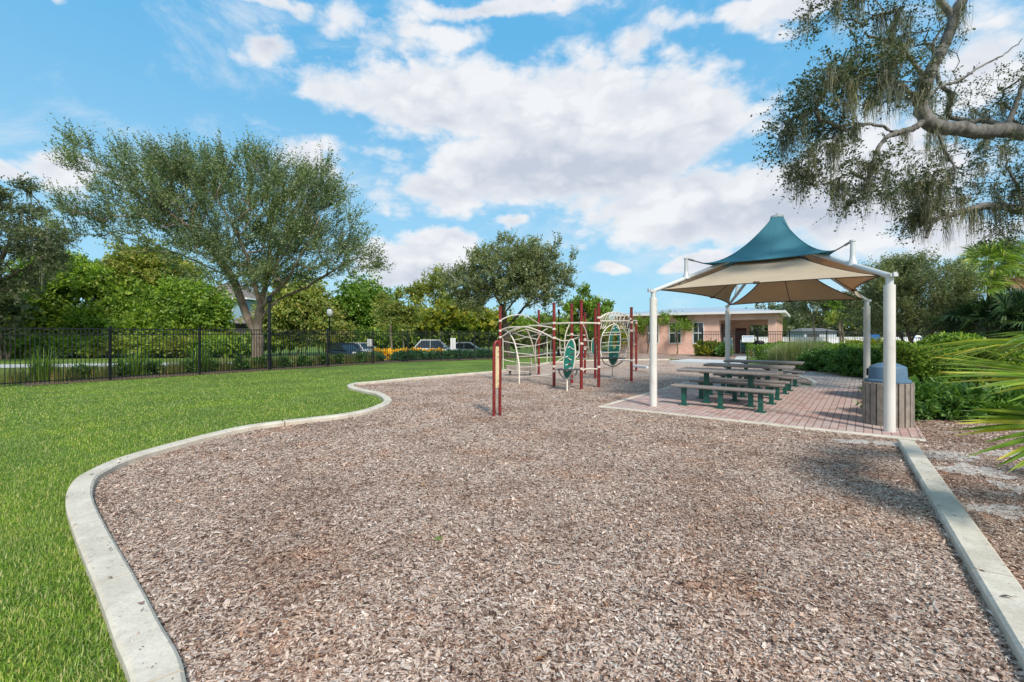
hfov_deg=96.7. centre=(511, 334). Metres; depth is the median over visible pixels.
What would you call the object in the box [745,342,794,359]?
hedge
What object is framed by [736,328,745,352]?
door
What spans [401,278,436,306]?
tree
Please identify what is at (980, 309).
fan palm
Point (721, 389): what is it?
bench
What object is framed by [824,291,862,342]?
tree
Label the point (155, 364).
shrub
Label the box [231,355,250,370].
shrub
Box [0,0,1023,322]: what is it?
sky
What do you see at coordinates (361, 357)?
shrub
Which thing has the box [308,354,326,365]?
grass tuft
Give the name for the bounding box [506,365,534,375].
step beam
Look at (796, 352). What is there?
ornamental grass
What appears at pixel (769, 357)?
ornamental grass
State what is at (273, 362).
grass tuft
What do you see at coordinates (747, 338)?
sign banner
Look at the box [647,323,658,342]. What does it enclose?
window
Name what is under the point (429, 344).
parked car
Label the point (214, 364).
shrub
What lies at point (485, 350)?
shrub
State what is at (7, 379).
grass tuft
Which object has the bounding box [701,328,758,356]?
metal fence
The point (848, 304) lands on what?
tree
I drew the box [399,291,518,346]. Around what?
vine thicket
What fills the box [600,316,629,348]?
tree
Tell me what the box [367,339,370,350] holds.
sign
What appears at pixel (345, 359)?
grass tuft
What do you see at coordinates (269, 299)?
street lamp
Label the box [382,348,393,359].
flowering plant
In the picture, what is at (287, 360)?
shrub
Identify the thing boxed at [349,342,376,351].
parked car
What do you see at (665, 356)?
house bed
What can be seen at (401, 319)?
tree
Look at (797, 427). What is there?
patio edging
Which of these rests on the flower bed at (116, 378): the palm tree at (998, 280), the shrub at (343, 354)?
the shrub at (343, 354)
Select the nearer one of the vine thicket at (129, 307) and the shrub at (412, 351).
the shrub at (412, 351)
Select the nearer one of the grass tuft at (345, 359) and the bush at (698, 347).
the grass tuft at (345, 359)
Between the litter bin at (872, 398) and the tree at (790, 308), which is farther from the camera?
the tree at (790, 308)
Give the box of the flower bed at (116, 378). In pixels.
[19,357,526,385]
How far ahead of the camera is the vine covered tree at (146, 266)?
48.91 m
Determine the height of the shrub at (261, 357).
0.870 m
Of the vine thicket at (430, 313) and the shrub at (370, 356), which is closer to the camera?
the shrub at (370, 356)
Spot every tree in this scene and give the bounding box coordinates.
[0,172,86,306]
[0,274,41,359]
[2,249,118,356]
[24,113,395,357]
[70,257,107,298]
[98,234,212,354]
[150,271,237,354]
[238,271,359,355]
[325,268,402,328]
[369,285,414,348]
[386,297,425,347]
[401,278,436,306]
[420,263,452,308]
[432,228,580,355]
[527,316,564,353]
[560,281,615,357]
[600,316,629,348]
[633,311,661,352]
[657,309,698,353]
[750,0,1023,262]
[779,291,843,341]
[823,307,862,342]
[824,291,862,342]
[835,285,880,333]
[844,244,997,342]
[930,266,1019,363]
[949,235,1023,371]
[975,239,1023,295]
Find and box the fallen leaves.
[0,388,985,592]
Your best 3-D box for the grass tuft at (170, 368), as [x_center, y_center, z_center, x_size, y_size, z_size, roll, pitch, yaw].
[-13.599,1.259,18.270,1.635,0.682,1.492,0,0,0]
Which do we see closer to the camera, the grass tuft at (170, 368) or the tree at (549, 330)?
the grass tuft at (170, 368)
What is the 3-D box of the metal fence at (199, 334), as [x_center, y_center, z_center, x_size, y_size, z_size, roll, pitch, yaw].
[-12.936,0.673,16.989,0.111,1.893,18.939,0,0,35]
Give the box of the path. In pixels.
[735,356,746,363]
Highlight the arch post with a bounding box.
[492,340,500,416]
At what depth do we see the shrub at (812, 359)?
19.55 m
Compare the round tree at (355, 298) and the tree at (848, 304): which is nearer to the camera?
the tree at (848, 304)
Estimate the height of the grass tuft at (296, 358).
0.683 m
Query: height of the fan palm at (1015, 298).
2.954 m
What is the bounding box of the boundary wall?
[755,337,919,348]
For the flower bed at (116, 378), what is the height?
0.035 m
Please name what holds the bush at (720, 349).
on the house bed at (665, 356)
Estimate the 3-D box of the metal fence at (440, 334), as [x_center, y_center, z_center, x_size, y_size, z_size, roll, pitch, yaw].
[0.003,0.689,30.160,18.570,1.863,0.483,0,0,-35]
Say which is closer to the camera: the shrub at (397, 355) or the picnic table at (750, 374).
the picnic table at (750, 374)
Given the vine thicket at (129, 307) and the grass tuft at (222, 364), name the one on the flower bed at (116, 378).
the grass tuft at (222, 364)
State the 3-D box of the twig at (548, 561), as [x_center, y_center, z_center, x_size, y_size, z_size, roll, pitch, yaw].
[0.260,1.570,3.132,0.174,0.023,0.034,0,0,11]
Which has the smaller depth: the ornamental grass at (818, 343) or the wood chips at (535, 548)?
the wood chips at (535, 548)
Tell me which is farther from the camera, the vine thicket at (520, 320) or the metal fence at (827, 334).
the vine thicket at (520, 320)
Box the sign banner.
[742,336,753,341]
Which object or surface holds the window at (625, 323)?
in the building at (713, 319)
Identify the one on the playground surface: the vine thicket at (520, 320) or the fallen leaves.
the fallen leaves
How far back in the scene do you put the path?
29.68 m
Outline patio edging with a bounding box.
[598,381,926,441]
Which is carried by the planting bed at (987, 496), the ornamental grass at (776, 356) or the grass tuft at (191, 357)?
the ornamental grass at (776, 356)
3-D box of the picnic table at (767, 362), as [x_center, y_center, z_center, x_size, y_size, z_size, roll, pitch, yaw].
[7.567,1.190,13.732,2.050,0.775,0.740,0,0,38]
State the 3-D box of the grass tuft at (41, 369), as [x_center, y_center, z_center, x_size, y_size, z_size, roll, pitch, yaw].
[-15.637,0.976,15.137,1.692,1.249,1.854,0,0,0]
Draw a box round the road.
[0,350,764,367]
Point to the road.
(8, 365)
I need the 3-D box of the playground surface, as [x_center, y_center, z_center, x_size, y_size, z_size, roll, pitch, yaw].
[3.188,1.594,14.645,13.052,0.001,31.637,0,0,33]
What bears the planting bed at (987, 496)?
on the lawn at (450, 367)
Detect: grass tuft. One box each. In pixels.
[0,363,46,384]
[7,346,65,382]
[34,362,86,381]
[83,361,124,379]
[113,344,155,376]
[154,359,191,374]
[182,344,219,371]
[208,357,241,370]
[242,355,266,367]
[258,355,279,368]
[282,354,300,366]
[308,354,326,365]
[342,352,358,363]
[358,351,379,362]
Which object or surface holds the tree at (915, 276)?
on the planting bed at (987, 496)
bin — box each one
[755,340,764,354]
[862,362,914,427]
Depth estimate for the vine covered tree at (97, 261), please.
50.95 m
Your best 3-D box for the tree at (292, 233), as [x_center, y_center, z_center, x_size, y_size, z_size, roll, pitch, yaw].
[-14.291,-4.216,22.277,16.555,11.928,9.385,0,0,0]
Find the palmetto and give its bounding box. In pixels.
[904,331,1023,470]
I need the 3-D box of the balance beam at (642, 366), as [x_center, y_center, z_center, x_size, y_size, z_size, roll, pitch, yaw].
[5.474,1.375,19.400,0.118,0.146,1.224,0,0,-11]
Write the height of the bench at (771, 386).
0.455 m
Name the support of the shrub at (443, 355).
on the flower bed at (116, 378)
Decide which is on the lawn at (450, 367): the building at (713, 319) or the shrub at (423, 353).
the building at (713, 319)
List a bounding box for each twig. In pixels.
[537,559,561,563]
[755,586,786,593]
[924,594,940,613]
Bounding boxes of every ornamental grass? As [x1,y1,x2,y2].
[761,344,782,364]
[768,340,803,364]
[772,336,826,368]
[780,339,839,349]
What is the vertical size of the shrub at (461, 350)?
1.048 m
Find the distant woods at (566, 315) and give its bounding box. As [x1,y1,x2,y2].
[295,313,614,346]
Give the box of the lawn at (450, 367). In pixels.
[0,343,810,681]
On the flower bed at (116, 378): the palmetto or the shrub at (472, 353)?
the shrub at (472, 353)
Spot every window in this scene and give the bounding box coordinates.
[625,323,633,342]
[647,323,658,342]
[669,322,681,343]
[692,322,703,343]
[722,324,724,341]
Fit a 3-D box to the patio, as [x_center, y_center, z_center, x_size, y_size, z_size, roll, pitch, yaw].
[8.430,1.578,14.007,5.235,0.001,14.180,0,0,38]
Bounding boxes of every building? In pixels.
[608,307,789,354]
[788,328,834,336]
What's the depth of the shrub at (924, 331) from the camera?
17.42 m
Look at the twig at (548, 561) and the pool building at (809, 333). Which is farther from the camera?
the pool building at (809, 333)
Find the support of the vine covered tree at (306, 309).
on the lawn at (450, 367)
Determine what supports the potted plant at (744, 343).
on the building at (713, 319)
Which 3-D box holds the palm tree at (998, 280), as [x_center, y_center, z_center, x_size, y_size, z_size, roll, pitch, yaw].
[18.333,-0.609,18.102,2.855,4.431,2.706,0,0,0]
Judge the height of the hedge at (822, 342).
1.302 m
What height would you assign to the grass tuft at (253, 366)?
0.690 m
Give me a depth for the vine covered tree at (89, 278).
45.44 m
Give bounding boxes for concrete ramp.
[669,359,735,364]
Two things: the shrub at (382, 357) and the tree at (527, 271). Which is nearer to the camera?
the shrub at (382, 357)
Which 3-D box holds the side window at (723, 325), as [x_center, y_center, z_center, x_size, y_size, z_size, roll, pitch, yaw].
[17.031,0.250,36.544,0.090,2.100,1.600,0,0,33]
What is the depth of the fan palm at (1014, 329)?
13.16 m
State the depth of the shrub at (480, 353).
30.30 m
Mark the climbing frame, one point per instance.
(569, 359)
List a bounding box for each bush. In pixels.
[692,338,719,356]
[711,341,733,356]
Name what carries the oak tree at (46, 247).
on the lawn at (450, 367)
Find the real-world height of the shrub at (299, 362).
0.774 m
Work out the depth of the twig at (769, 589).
2.80 m
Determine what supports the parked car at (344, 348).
on the road
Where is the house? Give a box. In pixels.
[216,282,266,333]
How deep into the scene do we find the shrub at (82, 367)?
15.92 m
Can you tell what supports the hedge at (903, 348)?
on the planting bed at (987, 496)
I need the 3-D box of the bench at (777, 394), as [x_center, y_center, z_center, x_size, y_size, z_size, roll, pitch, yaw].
[5.793,1.351,11.438,2.020,0.455,0.270,0,0,38]
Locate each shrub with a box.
[71,363,96,378]
[106,359,132,375]
[144,359,164,373]
[177,358,201,371]
[201,357,222,370]
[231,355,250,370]
[253,354,272,367]
[274,355,293,366]
[295,354,310,366]
[316,353,332,364]
[332,353,346,362]
[354,352,365,362]
[368,351,386,360]
[388,350,406,360]
[395,350,415,360]
[402,348,423,359]
[415,349,429,358]
[424,349,438,359]
[442,349,456,359]
[443,349,464,357]
[456,348,468,357]
[465,349,477,358]
[473,348,486,356]
[479,348,490,356]
[795,344,836,371]
[821,343,881,375]
[840,338,854,343]
[853,374,1023,423]
[873,335,882,343]
[897,358,953,382]
[914,293,1010,337]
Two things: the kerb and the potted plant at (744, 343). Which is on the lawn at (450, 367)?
the kerb
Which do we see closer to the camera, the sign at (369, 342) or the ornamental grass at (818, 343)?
the ornamental grass at (818, 343)
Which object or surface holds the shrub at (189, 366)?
on the flower bed at (116, 378)
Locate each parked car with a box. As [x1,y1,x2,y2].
[326,343,363,355]
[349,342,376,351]
[415,339,458,349]
[456,342,486,349]
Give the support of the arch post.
on the playground surface
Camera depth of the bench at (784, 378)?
12.13 m
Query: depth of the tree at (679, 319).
35.64 m
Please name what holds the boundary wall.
on the lawn at (450, 367)
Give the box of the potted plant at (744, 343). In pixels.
[742,339,755,354]
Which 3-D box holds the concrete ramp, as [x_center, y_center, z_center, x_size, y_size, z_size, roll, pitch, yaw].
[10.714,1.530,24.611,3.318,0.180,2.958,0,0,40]
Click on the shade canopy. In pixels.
(775, 259)
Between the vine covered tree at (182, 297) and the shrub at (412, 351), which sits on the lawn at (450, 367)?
the vine covered tree at (182, 297)
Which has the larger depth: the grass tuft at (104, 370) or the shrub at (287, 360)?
the shrub at (287, 360)
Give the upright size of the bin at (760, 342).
1.150 m
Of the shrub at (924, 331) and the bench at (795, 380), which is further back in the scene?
the shrub at (924, 331)
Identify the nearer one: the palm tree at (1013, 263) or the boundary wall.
the palm tree at (1013, 263)
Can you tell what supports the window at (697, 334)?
in the building at (713, 319)
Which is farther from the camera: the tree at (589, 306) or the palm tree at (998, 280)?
the tree at (589, 306)
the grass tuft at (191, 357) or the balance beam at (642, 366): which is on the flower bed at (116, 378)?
the grass tuft at (191, 357)
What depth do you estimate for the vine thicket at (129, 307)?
44.54 m
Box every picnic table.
[676,367,782,406]
[703,363,794,395]
[723,359,803,387]
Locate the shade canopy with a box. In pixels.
[647,213,897,431]
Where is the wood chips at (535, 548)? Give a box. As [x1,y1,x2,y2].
[93,378,1023,681]
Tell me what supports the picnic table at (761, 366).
on the patio
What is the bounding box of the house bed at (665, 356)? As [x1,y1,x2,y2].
[576,353,750,359]
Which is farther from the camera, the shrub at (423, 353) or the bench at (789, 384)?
the shrub at (423, 353)
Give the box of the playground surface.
[93,360,1023,681]
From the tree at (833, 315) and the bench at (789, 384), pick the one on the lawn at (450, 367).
the tree at (833, 315)
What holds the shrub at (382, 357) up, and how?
on the flower bed at (116, 378)
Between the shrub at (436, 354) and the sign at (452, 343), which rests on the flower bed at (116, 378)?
the shrub at (436, 354)
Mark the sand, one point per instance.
(1000, 512)
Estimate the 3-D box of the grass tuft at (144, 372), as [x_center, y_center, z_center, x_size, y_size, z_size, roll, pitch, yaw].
[-14.284,0.978,17.269,1.654,1.244,1.735,0,0,0]
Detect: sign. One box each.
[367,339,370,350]
[450,338,455,349]
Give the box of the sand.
[832,439,1023,519]
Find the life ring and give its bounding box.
[913,335,922,341]
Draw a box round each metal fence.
[0,326,373,385]
[374,330,609,362]
[701,328,758,356]
[759,330,926,356]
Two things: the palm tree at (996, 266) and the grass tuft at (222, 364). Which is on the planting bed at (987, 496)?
the palm tree at (996, 266)
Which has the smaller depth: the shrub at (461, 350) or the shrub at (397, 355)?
the shrub at (397, 355)
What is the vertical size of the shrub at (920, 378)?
1.463 m
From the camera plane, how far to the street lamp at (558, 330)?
33.96 m
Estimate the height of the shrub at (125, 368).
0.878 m
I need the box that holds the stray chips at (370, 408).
[72,408,1023,678]
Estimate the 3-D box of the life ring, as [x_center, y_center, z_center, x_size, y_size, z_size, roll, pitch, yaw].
[26.588,0.421,29.820,0.707,0.709,0.176,0,0,0]
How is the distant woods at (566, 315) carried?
on the lawn at (450, 367)
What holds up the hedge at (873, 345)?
on the planting bed at (987, 496)
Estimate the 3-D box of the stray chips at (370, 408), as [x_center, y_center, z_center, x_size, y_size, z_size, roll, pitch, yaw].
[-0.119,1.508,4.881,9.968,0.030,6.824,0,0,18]
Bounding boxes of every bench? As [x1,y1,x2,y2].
[671,383,775,412]
[689,379,784,404]
[699,376,789,399]
[713,373,796,394]
[726,374,799,390]
[732,368,804,386]
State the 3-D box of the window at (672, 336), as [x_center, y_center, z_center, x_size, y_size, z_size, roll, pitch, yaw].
[13.231,-0.100,36.900,1.000,1.720,0.165,0,0,33]
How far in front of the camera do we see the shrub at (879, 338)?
28.25 m
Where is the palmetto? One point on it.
(1014, 375)
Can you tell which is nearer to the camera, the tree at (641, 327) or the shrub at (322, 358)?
the shrub at (322, 358)
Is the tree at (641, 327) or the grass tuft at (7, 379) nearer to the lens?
the grass tuft at (7, 379)
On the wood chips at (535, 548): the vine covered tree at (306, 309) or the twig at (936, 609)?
the twig at (936, 609)
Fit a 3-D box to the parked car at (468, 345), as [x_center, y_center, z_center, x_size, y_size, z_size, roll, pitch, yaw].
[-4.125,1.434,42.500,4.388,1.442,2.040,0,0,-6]
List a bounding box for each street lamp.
[266,296,272,368]
[326,306,332,356]
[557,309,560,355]
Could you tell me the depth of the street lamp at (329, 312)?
29.93 m
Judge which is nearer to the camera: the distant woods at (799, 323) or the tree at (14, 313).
the tree at (14, 313)
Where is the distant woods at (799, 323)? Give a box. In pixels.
[749,294,999,336]
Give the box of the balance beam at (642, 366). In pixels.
[633,365,648,368]
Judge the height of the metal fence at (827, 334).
1.893 m
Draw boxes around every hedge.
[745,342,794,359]
[765,340,908,356]
[820,341,880,350]
[879,331,1023,388]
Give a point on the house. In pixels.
(249, 299)
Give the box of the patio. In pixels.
[607,370,924,438]
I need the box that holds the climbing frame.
[499,300,637,390]
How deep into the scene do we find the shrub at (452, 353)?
28.66 m
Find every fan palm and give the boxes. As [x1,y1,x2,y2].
[922,293,1023,338]
[959,287,1023,338]
[993,288,1023,337]
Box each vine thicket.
[0,267,250,357]
[237,311,613,352]
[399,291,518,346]
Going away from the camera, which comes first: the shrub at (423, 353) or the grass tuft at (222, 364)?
the grass tuft at (222, 364)
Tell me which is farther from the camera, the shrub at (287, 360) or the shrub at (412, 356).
the shrub at (412, 356)
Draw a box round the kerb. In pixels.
[65,359,1023,681]
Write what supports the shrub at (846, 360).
on the planting bed at (987, 496)
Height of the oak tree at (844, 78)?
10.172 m
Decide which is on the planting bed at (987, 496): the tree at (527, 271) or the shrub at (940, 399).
the shrub at (940, 399)
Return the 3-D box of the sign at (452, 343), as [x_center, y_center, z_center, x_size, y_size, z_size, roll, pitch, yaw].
[-3.947,0.970,30.525,0.360,1.426,0.080,0,0,0]
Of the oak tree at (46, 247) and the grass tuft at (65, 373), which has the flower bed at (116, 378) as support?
the grass tuft at (65, 373)
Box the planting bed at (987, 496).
[760,360,1023,588]
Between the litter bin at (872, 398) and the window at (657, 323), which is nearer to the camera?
the litter bin at (872, 398)
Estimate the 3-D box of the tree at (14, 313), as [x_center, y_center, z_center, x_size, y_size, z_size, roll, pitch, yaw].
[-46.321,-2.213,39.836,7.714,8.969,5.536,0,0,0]

